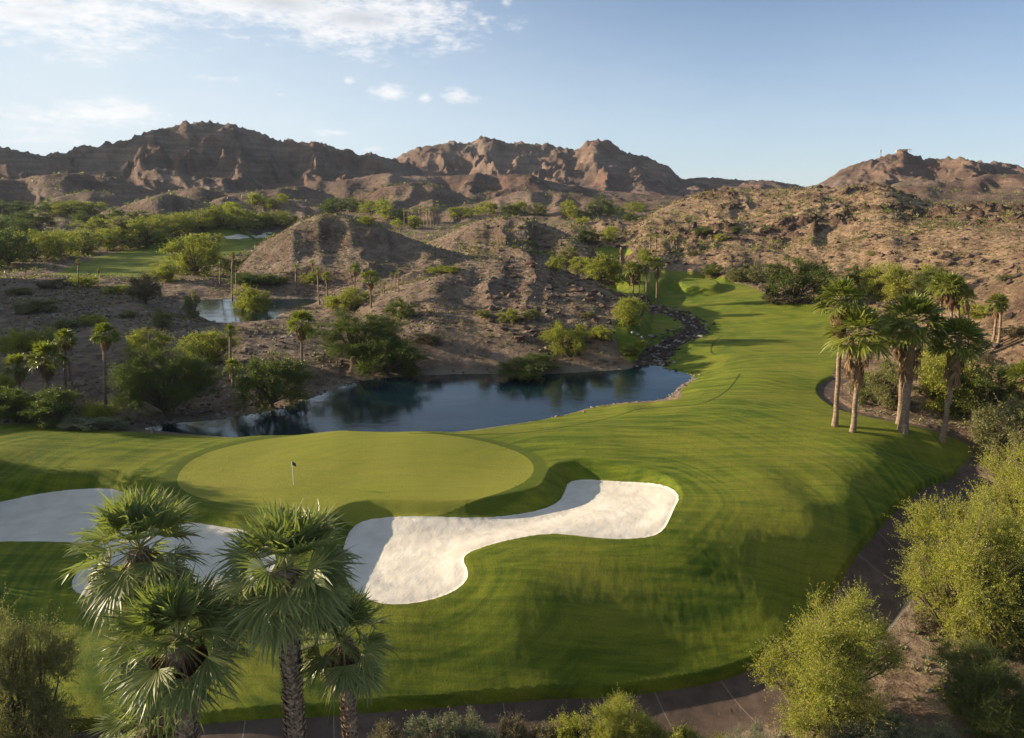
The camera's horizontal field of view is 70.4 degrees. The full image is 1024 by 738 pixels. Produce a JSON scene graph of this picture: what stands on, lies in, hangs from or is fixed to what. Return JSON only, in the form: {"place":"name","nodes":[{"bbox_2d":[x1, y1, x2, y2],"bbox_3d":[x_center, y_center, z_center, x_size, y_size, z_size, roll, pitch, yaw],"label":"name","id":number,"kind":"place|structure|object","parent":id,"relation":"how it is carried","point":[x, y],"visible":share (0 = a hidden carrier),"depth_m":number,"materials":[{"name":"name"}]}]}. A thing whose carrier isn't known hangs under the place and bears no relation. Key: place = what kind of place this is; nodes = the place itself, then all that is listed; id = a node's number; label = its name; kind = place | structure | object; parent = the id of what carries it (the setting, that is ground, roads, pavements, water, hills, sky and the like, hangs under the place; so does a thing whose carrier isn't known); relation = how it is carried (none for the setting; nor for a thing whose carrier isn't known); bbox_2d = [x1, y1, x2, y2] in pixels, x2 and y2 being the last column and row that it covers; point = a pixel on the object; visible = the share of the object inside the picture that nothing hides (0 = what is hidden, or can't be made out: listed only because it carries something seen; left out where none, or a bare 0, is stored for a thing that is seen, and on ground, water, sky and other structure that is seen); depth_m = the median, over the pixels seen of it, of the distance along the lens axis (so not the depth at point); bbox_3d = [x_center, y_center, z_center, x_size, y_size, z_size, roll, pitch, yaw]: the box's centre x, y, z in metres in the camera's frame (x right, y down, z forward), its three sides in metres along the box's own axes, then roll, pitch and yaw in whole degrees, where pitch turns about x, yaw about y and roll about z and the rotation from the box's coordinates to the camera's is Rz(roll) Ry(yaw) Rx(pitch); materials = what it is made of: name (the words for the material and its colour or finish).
{"place":"outdoors","nodes":[
{"label":"outdoors","id":0,"kind":"place"},
{"bbox_2d":[187,298,317,322],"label":"pond water","id":1,"kind":"structure","parent":0,"point":[220,310],"depth_m":163.64,"materials":[{"name":"blue liquid"}]},
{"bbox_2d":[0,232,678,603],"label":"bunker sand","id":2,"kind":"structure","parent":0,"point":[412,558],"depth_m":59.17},
{"bbox_2d":[145,365,691,436],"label":"pond water","id":3,"kind":"structure","parent":0,"point":[452,403],"depth_m":98.22,"materials":[{"name":"blue liquid"}]},
{"bbox_2d":[0,183,1023,737],"bbox_3d":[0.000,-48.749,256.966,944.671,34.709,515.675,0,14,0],"label":"ground","id":4,"kind":"structure","parent":0,"point":[444,351],"depth_m":157.96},
{"bbox_2d":[0,380,36,423],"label":"mesquite shrub","id":5,"kind":"object","parent":4,"relation":"on","point":[9,397],"visible":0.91,"depth_m":82.35,"materials":[{"name":"green plant"}]},
{"bbox_2d":[0,352,37,400],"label":"fan palm","id":6,"kind":"object","parent":4,"relation":"on","point":[18,373],"visible":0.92,"depth_m":90.72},
{"bbox_2d":[0,223,42,267],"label":"mesquite tree","id":7,"kind":"object","parent":4,"relation":"on","point":[7,255],"visible":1,"depth_m":241.55,"materials":[{"name":"green plant"}]},
{"bbox_2d":[0,215,42,236],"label":"mesquite tree","id":8,"kind":"object","parent":4,"relation":"on","point":[25,227],"visible":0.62,"depth_m":341.03,"materials":[{"name":"green plant"}]},
{"bbox_2d":[0,324,62,357],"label":"palo verde tree","id":9,"kind":"object","parent":4,"relation":"on","point":[20,341],"visible":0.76,"depth_m":104.19,"materials":[{"name":"green plant"}]},
{"bbox_2d":[2,209,60,228],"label":"mesquite tree","id":10,"kind":"object","parent":4,"relation":"on","point":[41,219],"visible":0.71,"depth_m":381.22,"materials":[{"name":"green plant"}]},
{"bbox_2d":[7,298,60,313],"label":"desert willow shrub","id":11,"kind":"object","parent":4,"relation":"on","point":[34,305],"visible":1,"depth_m":139.97,"materials":[{"name":"green plant"}]},
{"bbox_2d":[10,226,76,260],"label":"palo verde tree","id":12,"kind":"object","parent":4,"relation":"on","point":[42,242],"visible":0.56,"depth_m":261.26,"materials":[{"name":"green plant"}]},
{"bbox_2d":[16,339,71,395],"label":"fan palm","id":13,"kind":"object","parent":4,"relation":"on","point":[48,369],"visible":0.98,"depth_m":89.12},
{"bbox_2d":[0,581,99,737],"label":"desert willow tree","id":14,"kind":"object","parent":4,"relation":"on","point":[26,691],"visible":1,"depth_m":37.05,"materials":[{"name":"green plant"}]},
{"bbox_2d":[16,384,85,428],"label":"mesquite shrub","id":15,"kind":"object","parent":4,"relation":"on","point":[47,406],"visible":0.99,"depth_m":81.40,"materials":[{"name":"green plant"}]},
{"bbox_2d":[34,227,89,258],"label":"palo verde tree","id":16,"kind":"object","parent":4,"relation":"on","point":[60,235],"visible":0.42,"depth_m":272.71,"materials":[{"name":"green plant"}]},
{"bbox_2d":[51,327,80,391],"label":"fan palm","id":17,"kind":"object","parent":4,"relation":"on","point":[63,337],"visible":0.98,"depth_m":90.69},
{"bbox_2d":[61,228,113,253],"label":"palo verde tree","id":18,"kind":"object","parent":4,"relation":"on","point":[94,238],"visible":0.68,"depth_m":297.35,"materials":[{"name":"green plant"}]},
{"bbox_2d":[55,415,120,430],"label":"sage shrub","id":19,"kind":"object","parent":4,"relation":"on","point":[66,424],"visible":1,"depth_m":80.97,"materials":[{"name":"green plant"}]},
{"bbox_2d":[70,397,125,427],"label":"palo verde shrub","id":20,"kind":"object","parent":4,"relation":"on","point":[93,410],"visible":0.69,"depth_m":84.46,"materials":[{"name":"green plant"}]},
{"bbox_2d":[89,321,122,409],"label":"fan palm","id":21,"kind":"object","parent":4,"relation":"on","point":[104,338],"visible":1,"depth_m":87.36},
{"bbox_2d":[89,225,126,250],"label":"palo verde shrub","id":22,"kind":"object","parent":4,"relation":"on","point":[112,244],"visible":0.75,"depth_m":314.75,"materials":[{"name":"green plant"}]},
{"bbox_2d":[55,483,214,724],"bbox_3d":[-13.095,13.249,27.232,5.373,19.822,5.560,0,14,0],"label":"fan palm","id":23,"kind":"object","parent":4,"relation":"on","point":[137,514],"visible":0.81,"depth_m":24.88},
{"bbox_2d":[120,270,164,303],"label":"dry tree","id":24,"kind":"object","parent":4,"relation":"on","point":[144,291],"visible":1,"depth_m":154.65,"materials":[{"name":"green plant"}]},
{"bbox_2d":[113,213,173,248],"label":"palo verde tree","id":25,"kind":"object","parent":4,"relation":"on","point":[144,232],"visible":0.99,"depth_m":322.96,"materials":[{"name":"green plant"}]},
{"bbox_2d":[86,687,202,737],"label":"fan palm","id":26,"kind":"object","parent":4,"relation":"on","point":[109,725],"visible":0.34,"depth_m":24.38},
{"bbox_2d":[120,326,177,357],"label":"palo verde shrub","id":27,"kind":"object","parent":4,"relation":"on","point":[137,339],"visible":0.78,"depth_m":109.30,"materials":[{"name":"green plant"}]},
{"bbox_2d":[132,211,187,235],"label":"palo verde tree","id":28,"kind":"object","parent":4,"relation":"on","point":[175,225],"visible":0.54,"depth_m":339.27,"materials":[{"name":"green plant"}]},
{"bbox_2d":[97,339,227,416],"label":"mesquite tree","id":29,"kind":"object","parent":4,"relation":"on","point":[131,386],"visible":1,"depth_m":89.04,"materials":[{"name":"green plant"}]},
{"bbox_2d":[146,260,184,282],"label":"palo verde shrub","id":30,"kind":"object","parent":4,"relation":"on","point":[167,271],"visible":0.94,"depth_m":196.89,"materials":[{"name":"green plant"}]},
{"bbox_2d":[89,562,261,737],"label":"fan palm","id":31,"kind":"object","parent":4,"relation":"on","point":[176,683],"visible":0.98,"depth_m":22.80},
{"bbox_2d":[158,210,199,233],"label":"palo verde shrub","id":32,"kind":"object","parent":4,"relation":"on","point":[181,218],"visible":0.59,"depth_m":351.10,"materials":[{"name":"green plant"}]},
{"bbox_2d":[181,290,201,317],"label":"desert willow shrub","id":33,"kind":"object","parent":4,"relation":"on","point":[191,306],"visible":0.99,"depth_m":151.13,"materials":[{"name":"green plant"}]},
{"bbox_2d":[155,232,229,276],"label":"palo verde tree","id":34,"kind":"object","parent":4,"relation":"on","point":[195,263],"visible":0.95,"depth_m":223.88,"materials":[{"name":"green plant"}]},
{"bbox_2d":[184,206,233,232],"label":"palo verde tree","id":35,"kind":"object","parent":4,"relation":"on","point":[201,220],"visible":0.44,"depth_m":370.82,"materials":[{"name":"green plant"}]},
{"bbox_2d":[173,325,245,363],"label":"palo verde tree","id":36,"kind":"object","parent":4,"relation":"on","point":[212,343],"visible":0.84,"depth_m":108.35,"materials":[{"name":"green plant"}]},
{"bbox_2d":[198,204,247,229],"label":"palo verde shrub","id":37,"kind":"object","parent":4,"relation":"on","point":[230,219],"visible":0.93,"depth_m":374.73,"materials":[{"name":"green plant"}]},
{"bbox_2d":[219,207,264,230],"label":"palo verde shrub","id":38,"kind":"object","parent":4,"relation":"on","point":[248,225],"visible":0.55,"depth_m":389.95,"materials":[{"name":"green plant"}]},
{"bbox_2d":[230,283,274,311],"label":"palo verde tree","id":39,"kind":"object","parent":4,"relation":"on","point":[252,299],"visible":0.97,"depth_m":163.66,"materials":[{"name":"green plant"}]},
{"bbox_2d":[219,346,322,416],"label":"mesquite tree","id":40,"kind":"object","parent":4,"relation":"on","point":[276,387],"visible":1,"depth_m":93.57,"materials":[{"name":"green plant"}]},
{"bbox_2d":[256,210,299,229],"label":"palo verde shrub","id":41,"kind":"object","parent":4,"relation":"on","point":[278,218],"visible":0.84,"depth_m":430.33,"materials":[{"name":"green plant"}]},
{"bbox_2d":[0,219,562,424],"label":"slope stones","id":42,"kind":"object","parent":4,"relation":"on","point":[246,361],"visible":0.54,"depth_m":130.44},
{"bbox_2d":[201,496,366,737],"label":"fan palm","id":43,"kind":"object","parent":4,"relation":"on","point":[285,605],"visible":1,"depth_m":23.71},
{"bbox_2d":[286,309,318,382],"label":"fan palm","id":44,"kind":"object","parent":4,"relation":"on","point":[301,332],"visible":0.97,"depth_m":103.08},
{"bbox_2d":[279,583,403,737],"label":"fan palm","id":45,"kind":"object","parent":4,"relation":"on","point":[344,667],"visible":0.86,"depth_m":25.97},
{"bbox_2d":[331,285,372,310],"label":"palo verde shrub","id":46,"kind":"object","parent":4,"relation":"on","point":[349,300],"visible":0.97,"depth_m":154.63,"materials":[{"name":"green plant"}]},
{"bbox_2d":[293,305,420,362],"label":"mesquite tree","id":47,"kind":"object","parent":4,"relation":"on","point":[355,333],"visible":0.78,"depth_m":113.29,"materials":[{"name":"green plant"}]},
{"bbox_2d":[367,718,402,737],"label":"dry tree shrub","id":48,"kind":"object","parent":4,"relation":"on","point":[383,727],"visible":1,"depth_m":38.62,"materials":[{"name":"green plant"}]},
{"bbox_2d":[346,332,434,378],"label":"mesquite tree","id":49,"kind":"object","parent":4,"relation":"on","point":[385,356],"visible":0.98,"depth_m":110.14,"materials":[{"name":"green plant"}]},
{"bbox_2d":[381,296,418,318],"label":"mesquite shrub","id":50,"kind":"object","parent":4,"relation":"on","point":[399,312],"visible":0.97,"depth_m":130.44,"materials":[{"name":"green plant"}]},
{"bbox_2d":[402,712,453,737],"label":"sage shrub","id":51,"kind":"object","parent":4,"relation":"on","point":[425,728],"visible":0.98,"depth_m":38.70,"materials":[{"name":"green plant"}]},
{"bbox_2d":[437,707,472,737],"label":"sage shrub","id":52,"kind":"object","parent":4,"relation":"on","point":[455,725],"visible":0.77,"depth_m":39.06,"materials":[{"name":"green plant"}]},
{"bbox_2d":[458,700,500,737],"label":"sage shrub","id":53,"kind":"object","parent":4,"relation":"on","point":[477,730],"visible":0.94,"depth_m":38.88,"materials":[{"name":"green plant"}]},
{"bbox_2d":[0,227,972,732],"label":"fairway turf","id":54,"kind":"structure","parent":4,"relation":"on","point":[764,469],"depth_m":58.64,"materials":[{"name":"plant"}]},
{"bbox_2d":[177,431,533,525],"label":"putting green","id":55,"kind":"object","parent":54,"relation":"on","point":[356,477],"visible":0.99,"depth_m":68.36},
{"bbox_2d":[610,295,651,326],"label":"palo verde shrub","id":56,"kind":"object","parent":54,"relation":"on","point":[628,311],"visible":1,"depth_m":130.01,"materials":[{"name":"green plant"}]},
{"bbox_2d":[812,274,868,426],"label":"fan palm","id":57,"kind":"object","parent":54,"relation":"on","point":[840,286],"visible":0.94,"depth_m":77.02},
{"bbox_2d":[820,302,896,432],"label":"fan palm","id":58,"kind":"object","parent":54,"relation":"on","point":[866,343],"visible":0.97,"depth_m":75.69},
{"bbox_2d":[883,314,919,423],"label":"fan palm","id":59,"kind":"object","parent":54,"relation":"on","point":[901,384],"visible":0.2,"depth_m":80.31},
{"bbox_2d":[870,290,954,434],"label":"fan palm","id":60,"kind":"object","parent":54,"relation":"on","point":[912,336],"visible":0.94,"depth_m":76.20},
{"bbox_2d":[925,314,995,443],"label":"fan palm","id":61,"kind":"object","parent":54,"relation":"on","point":[964,329],"visible":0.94,"depth_m":75.87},
{"bbox_2d":[493,710,529,737],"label":"dry tree shrub","id":62,"kind":"object","parent":4,"relation":"on","point":[514,730],"visible":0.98,"depth_m":39.31,"materials":[{"name":"green plant"}]},
{"bbox_2d":[0,212,1023,431],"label":"dry scrub","id":63,"kind":"object","parent":4,"relation":"on","point":[408,282],"visible":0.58,"depth_m":167.75,"materials":[{"name":"green plant"}]},
{"bbox_2d":[492,350,570,382],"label":"mesquite shrub","id":64,"kind":"object","parent":4,"relation":"on","point":[531,368],"visible":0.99,"depth_m":110.74,"materials":[{"name":"green plant"}]},
{"bbox_2d":[521,715,567,737],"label":"dry tree shrub","id":65,"kind":"object","parent":4,"relation":"on","point":[546,731],"visible":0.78,"depth_m":38.89,"materials":[{"name":"green plant"}]},
{"bbox_2d":[538,320,592,358],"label":"palo verde shrub","id":66,"kind":"object","parent":4,"relation":"on","point":[579,332],"visible":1,"depth_m":117.96,"materials":[{"name":"green plant"}]},
{"bbox_2d":[548,701,601,737],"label":"palo verde shrub","id":67,"kind":"object","parent":4,"relation":"on","point":[570,726],"visible":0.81,"depth_m":38.85,"materials":[{"name":"green plant"}]},
{"bbox_2d":[572,713,621,737],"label":"desert willow shrub","id":68,"kind":"object","parent":4,"relation":"on","point":[588,727],"visible":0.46,"depth_m":38.51,"materials":[{"name":"green plant"}]},
{"bbox_2d":[583,251,619,281],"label":"palo verde shrub","id":69,"kind":"object","parent":4,"relation":"on","point":[603,259],"visible":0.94,"depth_m":199.44,"materials":[{"name":"green plant"}]},
{"bbox_2d":[579,682,663,737],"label":"palo verde shrub","id":70,"kind":"object","parent":4,"relation":"on","point":[626,725],"visible":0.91,"depth_m":38.32,"materials":[{"name":"green plant"}]},
{"bbox_2d":[632,718,700,737],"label":"palo verde shrub","id":71,"kind":"object","parent":4,"relation":"on","point":[678,733],"visible":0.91,"depth_m":38.09,"materials":[{"name":"green plant"}]},
{"bbox_2d":[631,294,715,370],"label":"stream stones","id":72,"kind":"object","parent":4,"relation":"on","point":[691,334],"visible":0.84,"depth_m":135.91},
{"bbox_2d":[735,262,766,282],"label":"desert willow shrub","id":73,"kind":"object","parent":4,"relation":"on","point":[751,273],"visible":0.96,"depth_m":197.18,"materials":[{"name":"green plant"}]},
{"bbox_2d":[719,713,786,737],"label":"sage shrub","id":74,"kind":"object","parent":4,"relation":"on","point":[758,727],"visible":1,"depth_m":36.81,"materials":[{"name":"green plant"}]},
{"bbox_2d":[483,182,1023,370],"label":"hill stones","id":75,"kind":"object","parent":4,"relation":"on","point":[530,261],"visible":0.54,"depth_m":192.10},
{"bbox_2d":[754,253,848,304],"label":"mesquite tree","id":76,"kind":"object","parent":4,"relation":"on","point":[802,281],"visible":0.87,"depth_m":163.69,"materials":[{"name":"green plant"}]},
{"bbox_2d":[742,572,918,737],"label":"palo verde tree","id":77,"kind":"object","parent":4,"relation":"on","point":[822,687],"visible":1,"depth_m":40.33,"materials":[{"name":"green plant"}]},
{"bbox_2d":[818,710,892,737],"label":"sage shrub","id":78,"kind":"object","parent":4,"relation":"on","point":[851,728],"visible":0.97,"depth_m":39.81,"materials":[{"name":"green plant"}]},
{"bbox_2d":[838,260,887,294],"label":"mesquite tree","id":79,"kind":"object","parent":4,"relation":"on","point":[855,276],"visible":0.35,"depth_m":167.09,"materials":[{"name":"green plant"}]},
{"bbox_2d":[857,258,916,302],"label":"palo verde tree","id":80,"kind":"object","parent":4,"relation":"on","point":[872,287],"visible":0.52,"depth_m":158.09,"materials":[{"name":"green plant"}]},
{"bbox_2d":[862,351,923,410],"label":"desert willow tree","id":81,"kind":"object","parent":4,"relation":"on","point":[888,399],"visible":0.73,"depth_m":88.94,"materials":[{"name":"green plant"}]},
{"bbox_2d":[865,699,922,737],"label":"sage shrub","id":82,"kind":"object","parent":4,"relation":"on","point":[902,723],"visible":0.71,"depth_m":40.41,"materials":[{"name":"green plant"}]},
{"bbox_2d":[871,263,942,300],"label":"palo verde tree","id":83,"kind":"object","parent":4,"relation":"on","point":[900,279],"visible":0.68,"depth_m":149.37,"materials":[{"name":"green plant"}]},
{"bbox_2d":[908,610,937,633],"bbox_3d":[29.133,17.834,51.483,1.991,1.367,2.396,12,18,40],"label":"dry tree shrub","id":84,"kind":"object","parent":4,"relation":"on","point":[922,622],"visible":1,"depth_m":51.10,"materials":[{"name":"green plant"}]},
{"bbox_2d":[907,265,962,298],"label":"mesquite tree","id":85,"kind":"object","parent":4,"relation":"on","point":[920,283],"visible":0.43,"depth_m":139.64,"materials":[{"name":"green plant"}]},
{"bbox_2d":[912,338,989,414],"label":"palo verde tree","id":86,"kind":"object","parent":4,"relation":"on","point":[934,365],"visible":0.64,"depth_m":86.45,"materials":[{"name":"green plant"}]},
{"bbox_2d":[933,271,968,340],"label":"fan palm","id":87,"kind":"object","parent":4,"relation":"on","point":[951,278],"visible":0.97,"depth_m":100.07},
{"bbox_2d":[882,474,1023,656],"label":"palo verde tree","id":88,"kind":"object","parent":4,"relation":"on","point":[969,560],"visible":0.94,"depth_m":48.26,"materials":[{"name":"green plant"}]},
{"bbox_2d":[918,629,1023,737],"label":"mesquite tree","id":89,"kind":"object","parent":4,"relation":"on","point":[973,688],"visible":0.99,"depth_m":39.88,"materials":[{"name":"green plant"}]},
{"bbox_2d":[921,360,1023,421],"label":"mesquite tree","id":90,"kind":"object","parent":4,"relation":"on","point":[988,384],"visible":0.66,"depth_m":85.34,"materials":[{"name":"green plant"}]},
{"bbox_2d":[953,438,1023,568],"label":"palo verde tree","id":91,"kind":"object","parent":4,"relation":"on","point":[1011,479],"visible":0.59,"depth_m":58.34,"materials":[{"name":"green plant"}]},
{"bbox_2d":[957,542,1023,662],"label":"mesquite tree","id":92,"kind":"object","parent":4,"relation":"on","point":[1012,637],"visible":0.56,"depth_m":46.43,"materials":[{"name":"green plant"}]},
{"bbox_2d":[961,388,1023,461],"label":"desert willow tree","id":93,"kind":"object","parent":4,"relation":"on","point":[990,426],"visible":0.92,"depth_m":77.30,"materials":[{"name":"green plant"}]},
{"bbox_2d":[984,292,1009,341],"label":"fan palm","id":94,"kind":"object","parent":4,"relation":"on","point":[997,298],"visible":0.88,"depth_m":103.18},
{"bbox_2d":[992,683,1023,737],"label":"mesquite shrub","id":95,"kind":"object","parent":4,"relation":"on","point":[1016,704],"visible":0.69,"depth_m":38.42,"materials":[{"name":"green plant"}]},
{"bbox_2d":[1000,357,1023,400],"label":"fan palm","id":96,"kind":"object","parent":4,"relation":"on","point":[1016,368],"visible":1,"depth_m":83.35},
{"bbox_2d":[0,120,1023,229],"bbox_3d":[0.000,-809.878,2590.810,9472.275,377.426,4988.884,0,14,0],"label":"hills","id":97,"kind":"structure","parent":0,"point":[233,161],"depth_m":944.99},
{"bbox_2d":[0,198,38,214],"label":"mesquite tree","id":98,"kind":"object","parent":97,"relation":"on","point":[14,207],"visible":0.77,"depth_m":508.97,"materials":[{"name":"green plant"}]},
{"bbox_2d":[50,199,94,215],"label":"palo verde shrub","id":99,"kind":"object","parent":97,"relation":"on","point":[68,209],"visible":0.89,"depth_m":465.69,"materials":[{"name":"green plant"}]},
{"bbox_2d":[0,171,1023,277],"bbox_3d":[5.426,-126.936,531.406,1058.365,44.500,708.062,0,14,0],"label":"distant scrub","id":100,"kind":"object","parent":97,"relation":"on","point":[643,216],"visible":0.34,"depth_m":287.04,"materials":[{"name":"green plant"}]},
{"bbox_2d":[586,195,616,215],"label":"mesquite shrub","id":101,"kind":"object","parent":97,"relation":"on","point":[604,208],"visible":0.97,"depth_m":527.83,"materials":[{"name":"green plant"}]},
{"bbox_2d":[0,0,1023,186],"label":"sky","id":102,"kind":"structure","parent":0,"point":[799,92],"materials":[{"name":"blue"}]},
{"bbox_2d":[44,378,1004,737],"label":"cart path","id":103,"kind":"structure","parent":0,"point":[740,700],"depth_m":46.25,"materials":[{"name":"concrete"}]},
{"bbox_2d":[730,590,989,737],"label":"dry grass","id":104,"kind":"structure","parent":0,"point":[925,663],"depth_m":46.74,"materials":[{"name":"brown plant"}]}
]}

